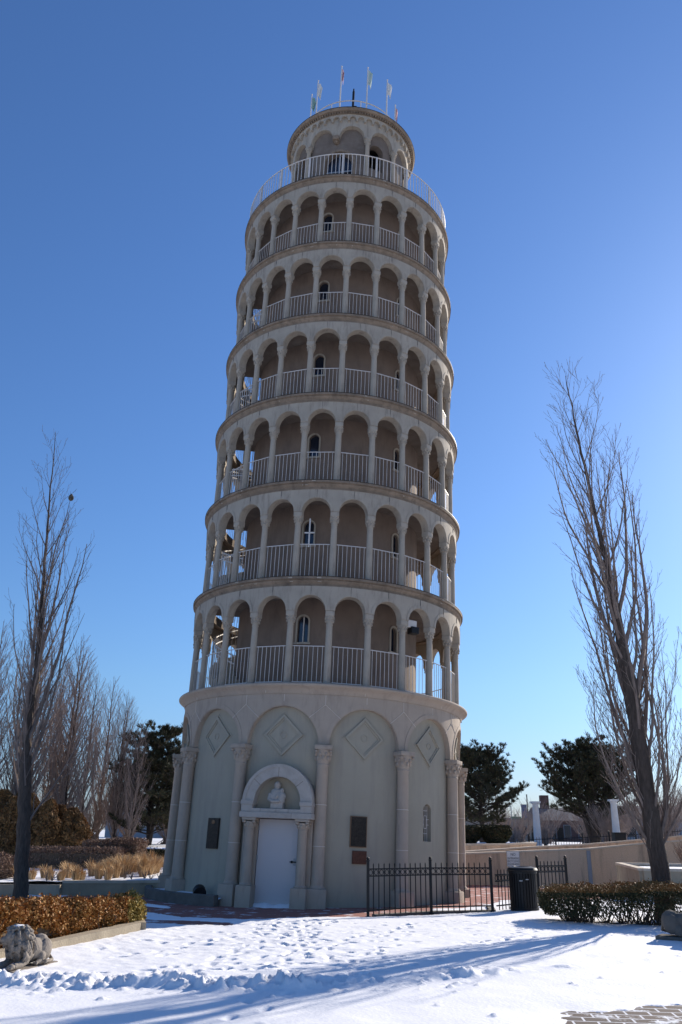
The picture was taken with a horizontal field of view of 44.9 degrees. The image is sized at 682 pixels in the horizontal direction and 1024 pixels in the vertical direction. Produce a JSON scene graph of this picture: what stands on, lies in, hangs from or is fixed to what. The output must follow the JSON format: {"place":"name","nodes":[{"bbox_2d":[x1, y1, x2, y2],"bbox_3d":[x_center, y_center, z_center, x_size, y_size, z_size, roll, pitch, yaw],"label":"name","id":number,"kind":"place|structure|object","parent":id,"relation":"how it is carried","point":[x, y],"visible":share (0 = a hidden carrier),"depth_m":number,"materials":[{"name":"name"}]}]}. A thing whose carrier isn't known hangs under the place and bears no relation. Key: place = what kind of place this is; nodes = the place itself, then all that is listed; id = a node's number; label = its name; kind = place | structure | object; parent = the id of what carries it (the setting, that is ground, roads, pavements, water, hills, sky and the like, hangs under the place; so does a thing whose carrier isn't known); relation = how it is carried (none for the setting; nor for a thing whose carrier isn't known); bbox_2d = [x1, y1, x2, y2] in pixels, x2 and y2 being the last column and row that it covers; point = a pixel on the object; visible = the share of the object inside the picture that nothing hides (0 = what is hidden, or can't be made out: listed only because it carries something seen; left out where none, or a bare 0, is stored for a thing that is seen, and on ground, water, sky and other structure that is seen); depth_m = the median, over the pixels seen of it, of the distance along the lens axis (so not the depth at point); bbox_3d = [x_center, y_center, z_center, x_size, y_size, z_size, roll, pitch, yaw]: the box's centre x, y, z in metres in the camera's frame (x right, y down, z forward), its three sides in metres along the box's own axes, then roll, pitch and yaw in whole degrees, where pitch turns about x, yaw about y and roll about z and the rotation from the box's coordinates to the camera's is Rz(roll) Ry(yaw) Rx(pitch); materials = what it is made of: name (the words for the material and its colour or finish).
{"place":"outdoors","nodes":[
{"label":"outdoors","id":0,"kind":"place"},
{"bbox_2d":[0,862,162,881],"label":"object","id":1,"kind":"structure","parent":0,"point":[136,875],"depth_m":25.03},
{"bbox_2d":[0,788,12,831],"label":"arborvitae","id":2,"kind":"object","parent":1,"relation":"on","point":[6,795],"visible":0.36,"depth_m":35.91,"materials":[{"name":"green plant"}]},
{"bbox_2d":[0,851,14,878],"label":"bush","id":3,"kind":"object","parent":1,"relation":"on","point":[6,864],"visible":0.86,"depth_m":24.64,"materials":[{"name":"brown plant"}]},
{"bbox_2d":[0,795,17,855],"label":"arborvitae","id":4,"kind":"object","parent":1,"relation":"on","point":[8,817],"visible":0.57,"depth_m":34.85,"materials":[{"name":"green plant"}]},
{"bbox_2d":[2,792,42,854],"bbox_3d":[-13.436,13.553,35.486,1.944,2.900,1.899,1,-21,0],"label":"arborvitae","id":5,"kind":"object","parent":1,"relation":"on","point":[36,815],"visible":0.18,"depth_m":35.44,"materials":[{"name":"brown plant"}]},
{"bbox_2d":[28,798,62,860],"bbox_3d":[-12.511,13.518,35.024,1.576,2.660,1.500,1,-21,0],"label":"arborvitae","id":6,"kind":"object","parent":1,"relation":"on","point":[46,830],"visible":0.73,"depth_m":34.87,"materials":[{"name":"brown plant"}]},
{"bbox_2d":[53,804,67,845],"bbox_3d":[-12.325,13.922,35.786,1.935,2.464,2.017,1,-21,0],"label":"arborvitae","id":7,"kind":"object","parent":1,"relation":"on","point":[62,808],"visible":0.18,"depth_m":35.87,"materials":[{"name":"brown plant"}]},
{"bbox_2d":[52,810,77,846],"bbox_3d":[-11.735,13.875,35.295,1.411,2.196,1.394,1,-21,0],"label":"arborvitae","id":8,"kind":"object","parent":1,"relation":"on","point":[67,820],"visible":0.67,"depth_m":35.15,"materials":[{"name":"brown plant"}]},
{"bbox_2d":[61,812,92,845],"bbox_3d":[-11.405,14.001,35.479,1.678,2.110,1.662,1,-21,0],"label":"arborvitae","id":9,"kind":"object","parent":1,"relation":"on","point":[82,829],"visible":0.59,"depth_m":35.32,"materials":[{"name":"brown plant"}]},
{"bbox_2d":[28,844,127,868],"bbox_3d":[-9.863,12.790,30.643,3.688,0.981,1.384,1,-21,0],"label":"twig hedge","id":10,"kind":"object","parent":1,"relation":"on","point":[54,856],"visible":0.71,"depth_m":30.18,"materials":[{"name":"brown"}]},
{"bbox_2d":[82,839,99,846],"bbox_3d":[-9.829,13.685,33.196,1.196,1.147,1.366,1,-21,0],"label":"twig hedge","id":11,"kind":"object","parent":1,"relation":"on","point":[91,842],"visible":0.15,"depth_m":32.96,"materials":[{"name":"brown"}]},
{"bbox_2d":[95,835,149,856],"bbox_3d":[-8.550,13.304,32.341,1.821,1.272,2.059,1,-21,0],"label":"twig hedge","id":12,"kind":"object","parent":1,"relation":"on","point":[133,845],"visible":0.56,"depth_m":31.74,"materials":[{"name":"brown"}]},
{"bbox_2d":[145,847,164,858],"bbox_3d":[-7.853,15.133,36.381,2.053,0.800,2.045,1,-21,0],"label":"yew bush","id":13,"kind":"object","parent":1,"relation":"on","point":[159,850],"visible":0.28,"depth_m":35.77,"materials":[{"name":"green plant"}]},
{"bbox_2d":[11,849,163,880],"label":"dry grass","id":14,"kind":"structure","parent":0,"point":[110,868],"depth_m":25.70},
{"bbox_2d":[0,885,607,925],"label":"brick paving","id":15,"kind":"structure","parent":0,"point":[225,912],"depth_m":19.51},
{"bbox_2d":[144,885,217,906],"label":"planter kerb","id":16,"kind":"structure","parent":15,"relation":"on","point":[183,898],"depth_m":21.05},
{"bbox_2d":[155,888,220,899],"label":"snow bank","id":17,"kind":"structure","parent":16,"relation":"on","point":[179,891],"depth_m":22.03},
{"bbox_2d":[193,884,205,893],"bbox_3d":[-3.640,9.753,21.207,0.328,0.362,0.325,8,-22,-19],"label":"uplight","id":18,"kind":"object","parent":17,"relation":"on","point":[199,889],"visible":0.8,"depth_m":21.12,"materials":[{"name":"black paint"}]},
{"bbox_2d":[253,903,288,907],"bbox_3d":[-1.697,9.699,20.363,1.250,0.124,0.459,-4,-22,11],"label":"snow drift","id":19,"kind":"object","parent":15,"relation":"on","point":[263,905],"visible":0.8,"depth_m":20.32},
{"bbox_2d":[365,855,568,916],"bbox_3d":[3.431,9.013,20.005,6.802,1.241,0.634,15,-26,-33],"label":"iron fence","id":20,"kind":"object","parent":15,"relation":"on","point":[430,874],"visible":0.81,"depth_m":19.52,"materials":[{"name":"metal"}]},
{"bbox_2d":[0,830,632,899],"bbox_3d":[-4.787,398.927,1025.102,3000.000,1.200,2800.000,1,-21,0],"label":"ground","id":21,"kind":"structure","parent":0,"point":[155,841],"depth_m":42.75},
{"bbox_2d":[0,653,19,771],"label":"poplar","id":22,"kind":"object","parent":21,"relation":"on","point":[5,682],"visible":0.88,"depth_m":39.78,"materials":[{"name":"brown plant"}]},
{"bbox_2d":[0,619,21,779],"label":"poplar","id":23,"kind":"object","parent":21,"relation":"on","point":[2,704],"visible":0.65,"depth_m":41.60,"materials":[{"name":"brown plant"}]},
{"bbox_2d":[0,884,61,895],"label":"planter wall","id":24,"kind":"structure","parent":21,"relation":"on","point":[38,889],"depth_m":22.99,"materials":[{"name":"beige concrete"}]},
{"bbox_2d":[0,644,69,794],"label":"poplar","id":25,"kind":"object","parent":21,"relation":"on","point":[12,780],"visible":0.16,"depth_m":42.41,"materials":[{"name":"brown plant"}]},
{"bbox_2d":[0,605,81,798],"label":"poplar","id":26,"kind":"object","parent":21,"relation":"on","point":[49,735],"visible":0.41,"depth_m":39.99,"materials":[{"name":"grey plant"}]},
{"bbox_2d":[3,425,97,899],"bbox_3d":[-8.553,3.821,24.215,3.096,13.851,2.603,1,-21,0],"label":"bare tree","id":27,"kind":"object","parent":21,"relation":"on","point":[25,761],"visible":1,"depth_m":23.67,"materials":[{"name":"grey plant"}]},
{"bbox_2d":[33,661,86,804],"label":"poplar","id":28,"kind":"object","parent":21,"relation":"on","point":[45,789],"visible":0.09,"depth_m":44.89,"materials":[{"name":"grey plant"}]},
{"bbox_2d":[0,922,140,957],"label":"planter wall","id":29,"kind":"structure","parent":21,"relation":"on","point":[95,934],"depth_m":13.04,"materials":[{"name":"beige concrete"}]},
{"bbox_2d":[43,636,107,807],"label":"poplar","id":30,"kind":"object","parent":21,"relation":"on","point":[71,714],"visible":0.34,"depth_m":43.94,"materials":[{"name":"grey plant"}]},
{"bbox_2d":[47,646,107,808],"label":"poplar","id":31,"kind":"object","parent":21,"relation":"on","point":[64,782],"visible":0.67,"depth_m":41.52,"materials":[{"name":"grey plant"}]},
{"bbox_2d":[57,671,118,820],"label":"poplar","id":32,"kind":"object","parent":21,"relation":"on","point":[79,799],"visible":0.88,"depth_m":40.19,"materials":[{"name":"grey plant"}]},
{"bbox_2d":[38,914,145,929],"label":"planter wall","id":33,"kind":"structure","parent":21,"relation":"on","point":[143,924],"depth_m":14.36,"materials":[{"name":"beige concrete"}]},
{"bbox_2d":[74,794,113,838],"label":"bare shrub","id":34,"kind":"object","parent":21,"relation":"on","point":[95,823],"visible":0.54,"depth_m":43.23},
{"bbox_2d":[87,677,128,839],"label":"poplar","id":35,"kind":"object","parent":21,"relation":"on","point":[107,737],"visible":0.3,"depth_m":46.31,"materials":[{"name":"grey plant"}]},
{"bbox_2d":[61,880,159,895],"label":"planter wall","id":36,"kind":"structure","parent":21,"relation":"on","point":[86,887],"depth_m":23.57,"materials":[{"name":"beige concrete"}]},
{"bbox_2d":[95,690,143,836],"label":"poplar","id":37,"kind":"object","parent":21,"relation":"on","point":[110,785],"visible":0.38,"depth_m":44.02,"materials":[{"name":"brown plant"}]},
{"bbox_2d":[96,697,143,837],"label":"poplar","id":38,"kind":"object","parent":21,"relation":"on","point":[118,810],"visible":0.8,"depth_m":41.66,"materials":[{"name":"brown plant"}]},
{"bbox_2d":[106,806,141,836],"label":"bare shrub","id":39,"kind":"object","parent":21,"relation":"on","point":[123,831],"visible":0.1,"depth_m":44.13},
{"bbox_2d":[104,809,165,837],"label":"grey house","id":40,"kind":"structure","parent":21,"relation":"on","point":[137,834],"depth_m":78.17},
{"bbox_2d":[120,719,154,836],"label":"poplar","id":41,"kind":"object","parent":21,"relation":"on","point":[129,824],"visible":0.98,"depth_m":40.73,"materials":[{"name":"brown plant"}]},
{"bbox_2d":[107,719,182,844],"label":"pine tree","id":42,"kind":"object","parent":21,"relation":"on","point":[162,751],"visible":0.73,"depth_m":42.05,"materials":[{"name":"green plant"}]},
{"bbox_2d":[155,823,166,843],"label":"bare shrub","id":43,"kind":"object","parent":21,"relation":"on","point":[160,833],"visible":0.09,"depth_m":43.54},
{"bbox_2d":[157,100,469,909],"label":"leaning tower","id":44,"kind":"structure","parent":21,"relation":"on","point":[321,710],"depth_m":25.36,"materials":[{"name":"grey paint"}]},
{"bbox_2d":[206,818,219,848],"bbox_3d":[-3.410,8.537,21.955,0.430,0.760,0.062,-15,-28,37],"label":"plaque","id":45,"kind":"object","parent":44,"relation":"attached to","point":[212,833],"visible":1,"depth_m":21.93,"materials":[{"name":"brown metal"}]},
{"bbox_2d":[267,781,285,808],"bbox_3d":[-1.647,7.297,21.304,0.473,0.679,0.308,-2,-23,12],"label":"relief statue","id":46,"kind":"object","parent":44,"relation":"on","point":[276,798],"visible":0.97,"depth_m":21.19,"materials":[{"name":"stone"}]},
{"bbox_2d":[293,614,309,644],"bbox_3d":[-1.134,3.491,24.504,0.501,0.914,0.178,-4,-22,12],"label":"window","id":47,"kind":"structure","parent":44,"relation":"in","point":[304,623],"depth_m":24.53,"materials":[{"name":"blue glass"}]},
{"bbox_2d":[300,520,315,547],"bbox_3d":[-1.004,0.682,25.652,0.501,0.914,0.178,-4,-22,12],"label":"window","id":48,"kind":"structure","parent":44,"relation":"in","point":[313,526],"depth_m":25.68,"materials":[{"name":"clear glass"}]},
{"bbox_2d":[310,94,315,116],"bbox_3d":[-1.243,-16.728,35.486,0.245,3.305,0.112,2,-22,1],"label":"flagpole","id":49,"kind":"object","parent":44,"relation":"on","point":[313,102],"visible":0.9,"depth_m":35.88,"materials":[{"name":"white paint"}]},
{"bbox_2d":[306,433,320,458],"bbox_3d":[-0.875,-2.128,26.801,0.501,0.914,0.178,-4,-22,12],"label":"window","id":50,"kind":"structure","parent":44,"relation":"in","point":[315,445],"depth_m":26.85,"materials":[{"name":"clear glass"}]},
{"bbox_2d":[312,354,325,377],"bbox_3d":[-0.746,-4.937,27.949,0.501,0.914,0.178,-4,-22,12],"label":"window","id":51,"kind":"structure","parent":44,"relation":"in","point":[320,362],"depth_m":28.00,"materials":[{"name":"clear glass"}]},
{"bbox_2d":[315,80,322,113],"bbox_3d":[-0.952,-16.987,34.819,0.245,3.305,0.106,2,-22,1],"label":"flagpole","id":52,"kind":"object","parent":44,"relation":"on","point":[319,91],"visible":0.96,"depth_m":35.17,"materials":[{"name":"white paint"}]},
{"bbox_2d":[318,280,329,302],"bbox_3d":[-0.616,-7.747,29.098,0.501,0.914,0.178,-4,-22,12],"label":"window","id":53,"kind":"structure","parent":44,"relation":"in","point":[324,288],"depth_m":29.14,"materials":[{"name":"beige glass"}]},
{"bbox_2d":[323,213,333,232],"bbox_3d":[-0.487,-10.556,30.247,0.501,0.914,0.178,-4,-22,12],"label":"window","id":54,"kind":"structure","parent":44,"relation":"in","point":[327,226],"depth_m":30.30,"materials":[{"name":"beige glass"}]},
{"bbox_2d":[322,149,355,174],"bbox_3d":[-0.107,-12.761,31.925,1.375,3.081,0.289,-3,-22,10],"label":"belfry door","id":55,"kind":"structure","parent":44,"relation":"in","point":[334,164],"depth_m":32.31,"materials":[{"name":"beige glass"}]},
{"bbox_2d":[339,66,343,106],"bbox_3d":[0.013,-17.226,34.125,0.151,3.305,0.108,2,-22,1],"label":"flagpole","id":56,"kind":"object","parent":44,"relation":"on","point":[342,75],"visible":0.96,"depth_m":34.40,"materials":[{"name":"metal"}]},
{"bbox_2d":[349,816,366,847],"bbox_3d":[0.450,8.221,21.236,0.450,0.750,0.048,8,-23,-14],"label":"plaque","id":57,"kind":"object","parent":44,"relation":"attached to","point":[358,831],"visible":1,"depth_m":21.21,"materials":[{"name":"brown metal"}]},
{"bbox_2d":[352,851,366,863],"bbox_3d":[0.466,8.791,21.017,0.380,0.310,0.047,9,-23,-14],"label":"plaque","id":58,"kind":"object","parent":44,"relation":"attached to","point":[359,857],"visible":1,"depth_m":21.00,"materials":[{"name":"orange metal"}]},
{"bbox_2d":[366,67,372,107],"bbox_3d":[1.155,-17.170,34.133,0.245,3.305,0.115,2,-22,1],"label":"flagpole","id":59,"kind":"object","parent":44,"relation":"on","point":[369,78],"visible":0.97,"depth_m":34.46,"materials":[{"name":"white paint"}]},
{"bbox_2d":[386,79,391,113],"bbox_3d":[1.997,-16.920,34.651,0.245,3.305,0.115,2,-22,1],"label":"flagpole","id":60,"kind":"object","parent":44,"relation":"on","point":[389,89],"visible":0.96,"depth_m":35.01,"materials":[{"name":"white paint"}]},
{"bbox_2d":[388,626,398,655],"bbox_3d":[1.563,3.908,25.174,0.157,0.884,0.430,-19,-29,41],"label":"window","id":61,"kind":"structure","parent":44,"relation":"in","point":[391,634],"depth_m":25.20,"materials":[{"name":"beige glass"}]},
{"bbox_2d":[390,533,398,559],"bbox_3d":[1.693,1.099,26.322,0.157,0.884,0.430,-19,-29,41],"label":"window","id":62,"kind":"structure","parent":44,"relation":"in","point":[392,537],"depth_m":26.35,"materials":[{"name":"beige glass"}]},
{"bbox_2d":[392,448,398,472],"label":"window","id":63,"kind":"structure","parent":44,"relation":"in","point":[394,468],"depth_m":27.44,"materials":[{"name":"beige glass"}]},
{"bbox_2d":[407,620,418,634],"bbox_3d":[1.929,3.353,24.124,0.647,0.390,0.310,15,-25,-27],"label":"floodlight","id":64,"kind":"object","parent":44,"relation":"attached to","point":[412,628],"visible":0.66,"depth_m":24.09,"materials":[{"name":"white paint"}]},
{"bbox_2d":[0,895,681,1023],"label":"snow cover","id":65,"kind":"object","parent":21,"relation":"on","point":[504,966],"visible":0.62,"depth_m":10.60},
{"bbox_2d":[0,924,57,972],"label":"stone lion","id":66,"kind":"object","parent":65,"relation":"on","point":[24,945],"visible":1,"depth_m":10.56},
{"bbox_2d":[507,866,538,910],"bbox_3d":[4.411,9.106,19.979,0.740,0.990,0.740,1,-21,0],"label":"litter bin","id":67,"kind":"object","parent":65,"relation":"on","point":[523,886],"visible":0.92,"depth_m":19.75,"materials":[{"name":"black paint"}]},
{"bbox_2d":[655,910,681,940],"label":"stone lion","id":68,"kind":"object","parent":65,"relation":"on","point":[671,922],"visible":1,"depth_m":14.37},
{"bbox_2d":[372,907,495,916],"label":"kerb","id":69,"kind":"structure","parent":21,"relation":"on","point":[428,912],"depth_m":19.19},
{"bbox_2d":[460,739,529,842],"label":"pine tree","id":70,"kind":"object","parent":21,"relation":"on","point":[486,771],"visible":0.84,"depth_m":51.44,"materials":[{"name":"green plant"}]},
{"bbox_2d":[465,842,536,850],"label":"planter wall","id":71,"kind":"structure","parent":21,"relation":"on","point":[489,846],"depth_m":38.27,"materials":[{"name":"concrete"}]},
{"bbox_2d":[465,817,541,841],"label":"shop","id":72,"kind":"structure","parent":21,"relation":"on","point":[525,823],"depth_m":89.85,"materials":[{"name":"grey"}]},
{"bbox_2d":[508,826,522,842],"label":"bare shrub","id":73,"kind":"object","parent":21,"relation":"on","point":[513,839],"visible":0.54,"depth_m":46.44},
{"bbox_2d":[500,801,542,842],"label":"bare shrub","id":74,"kind":"object","parent":21,"relation":"on","point":[520,826],"visible":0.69,"depth_m":65.25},
{"bbox_2d":[520,794,529,841],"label":"banner","id":75,"kind":"object","parent":21,"relation":"on","point":[522,805],"visible":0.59,"depth_m":75.38,"materials":[{"name":"black paint"}]},
{"bbox_2d":[530,801,541,845],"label":"pillar","id":76,"kind":"structure","parent":21,"relation":"on","point":[536,822],"depth_m":44.85,"materials":[{"name":"white paint"}]},
{"bbox_2d":[516,798,568,843],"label":"bare shrub","id":77,"kind":"object","parent":21,"relation":"on","point":[557,823],"visible":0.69,"depth_m":69.24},
{"bbox_2d":[532,825,555,845],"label":"bare shrub","id":78,"kind":"object","parent":21,"relation":"on","point":[544,842],"visible":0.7,"depth_m":48.33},
{"bbox_2d":[528,795,586,841],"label":"brick house","id":79,"kind":"structure","parent":21,"relation":"on","point":[565,830],"depth_m":91.66,"materials":[{"name":"brown"}]},
{"bbox_2d":[557,828,563,841],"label":"door","id":80,"kind":"structure","parent":79,"relation":"in","point":[560,831],"depth_m":91.32,"materials":[{"name":"brown metal"}]},
{"bbox_2d":[563,825,570,838],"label":"window","id":81,"kind":"structure","parent":79,"relation":"in","point":[567,828],"depth_m":91.43,"materials":[{"name":"grey"}]},
{"bbox_2d":[465,840,681,886],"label":"ramp wall","id":82,"kind":"structure","parent":21,"relation":"on","point":[604,859],"depth_m":31.47,"materials":[{"name":"concrete"}]},
{"bbox_2d":[506,851,519,866],"bbox_3d":[6.465,13.021,31.017,0.560,0.540,0.024,8,-22,-18],"label":"notice sign","id":83,"kind":"object","parent":82,"relation":"attached to","point":[512,858],"visible":0.98,"depth_m":31.00,"materials":[{"name":"grey"}]},
{"bbox_2d":[465,835,681,852],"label":"coping","id":84,"kind":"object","parent":82,"relation":"on","point":[601,844],"depth_m":34.54,"materials":[{"name":"concrete"}]},
{"bbox_2d":[586,850,592,883],"bbox_3d":[9.615,13.790,31.936,0.170,1.300,0.030,7,-22,-17],"label":"sealed joint","id":85,"kind":"object","parent":82,"relation":"attached to","point":[589,865],"visible":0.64,"depth_m":31.95,"materials":[{"name":"grey"}]},
{"bbox_2d":[555,801,599,843],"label":"bare shrub","id":86,"kind":"object","parent":21,"relation":"on","point":[580,821],"visible":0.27,"depth_m":70.88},
{"bbox_2d":[531,732,639,842],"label":"pine tree","id":87,"kind":"object","parent":21,"relation":"on","point":[581,762],"visible":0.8,"depth_m":51.46,"materials":[{"name":"green plant"}]},
{"bbox_2d":[547,919,653,924],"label":"hedge soil","id":88,"kind":"structure","parent":21,"relation":"on","point":[605,922],"depth_m":16.87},
{"bbox_2d":[536,878,681,925],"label":"hedge","id":89,"kind":"object","parent":88,"relation":"on","point":[576,895],"visible":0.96,"depth_m":16.81,"materials":[{"name":"green plant"}]},
{"bbox_2d":[527,829,680,845],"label":"iron fence","id":90,"kind":"object","parent":21,"relation":"on","point":[598,836],"visible":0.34,"depth_m":43.43,"materials":[{"name":"metal"}]},
{"bbox_2d":[583,802,627,841],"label":"bare shrub","id":91,"kind":"object","parent":21,"relation":"on","point":[599,819],"visible":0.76,"depth_m":48.57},
{"bbox_2d":[534,360,681,920],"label":"bare tree","id":92,"kind":"object","parent":21,"relation":"on","point":[639,755],"visible":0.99,"depth_m":19.64,"materials":[{"name":"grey plant"}]},
{"bbox_2d":[607,799,619,831],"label":"pillar","id":93,"kind":"structure","parent":21,"relation":"on","point":[615,818],"depth_m":44.99,"materials":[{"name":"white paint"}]},
{"bbox_2d":[595,795,635,831],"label":"bare shrub","id":94,"kind":"object","parent":21,"relation":"on","point":[620,820],"visible":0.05,"depth_m":56.16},
{"bbox_2d":[611,832,626,840],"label":"litter bin","id":95,"kind":"object","parent":21,"relation":"on","point":[618,836],"visible":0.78,"depth_m":42.26,"materials":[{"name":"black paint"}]},
{"bbox_2d":[602,806,681,841],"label":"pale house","id":96,"kind":"structure","parent":21,"relation":"on","point":[628,836],"depth_m":89.63,"materials":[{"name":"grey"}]},
{"bbox_2d":[617,794,673,838],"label":"bare shrub","id":97,"kind":"object","parent":21,"relation":"on","point":[640,822],"visible":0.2,"depth_m":46.86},
{"bbox_2d":[615,862,681,902],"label":"planter wall","id":98,"kind":"structure","parent":21,"relation":"on","point":[631,871],"depth_m":25.02,"materials":[{"name":"beige concrete"}]},
{"bbox_2d":[639,866,681,868],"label":"planter snow","id":99,"kind":"structure","parent":98,"relation":"in","point":[669,867],"depth_m":27.04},
{"bbox_2d":[671,837,681,863],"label":"bare shrub","id":100,"kind":"object","parent":99,"relation":"on","point":[679,853],"visible":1,"depth_m":24.63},
{"bbox_2d":[634,781,681,836],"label":"bare shrub","id":101,"kind":"object","parent":21,"relation":"on","point":[672,812],"visible":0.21,"depth_m":50.12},
{"bbox_2d":[0,0,681,829],"label":"sky","id":102,"kind":"structure","parent":0,"point":[139,139],"materials":[{"name":"blue"}]},
{"bbox_2d":[560,1005,681,1023],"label":"paver walk","id":103,"kind":"structure","parent":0,"point":[670,1014],"depth_m":8.55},
{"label":"planter ground","id":104,"kind":"structure","parent":0,"visible":0},
{"bbox_2d":[0,887,149,948],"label":"hedge","id":105,"kind":"object","parent":104,"relation":"on","point":[58,916],"visible":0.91,"depth_m":12.99,"materials":[{"name":"orange plant"}]},
{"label":"planter snow","id":106,"kind":"structure","parent":0,"visible":0},
{"bbox_2d":[465,824,482,842],"bbox_3d":[6.090,15.771,40.439,1.953,0.979,1.792,1,-21,0],"label":"clipped shrub","id":107,"kind":"object","parent":106,"relation":"on","point":[473,832],"visible":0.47,"depth_m":39.91,"materials":[{"name":"green plant"}]},
{"bbox_2d":[480,823,511,842],"bbox_3d":[7.572,15.732,40.352,1.673,1.021,1.609,1,-21,0],"label":"clipped shrub","id":108,"kind":"object","parent":106,"relation":"on","point":[498,833],"visible":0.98,"depth_m":39.94,"materials":[{"name":"green plant"}]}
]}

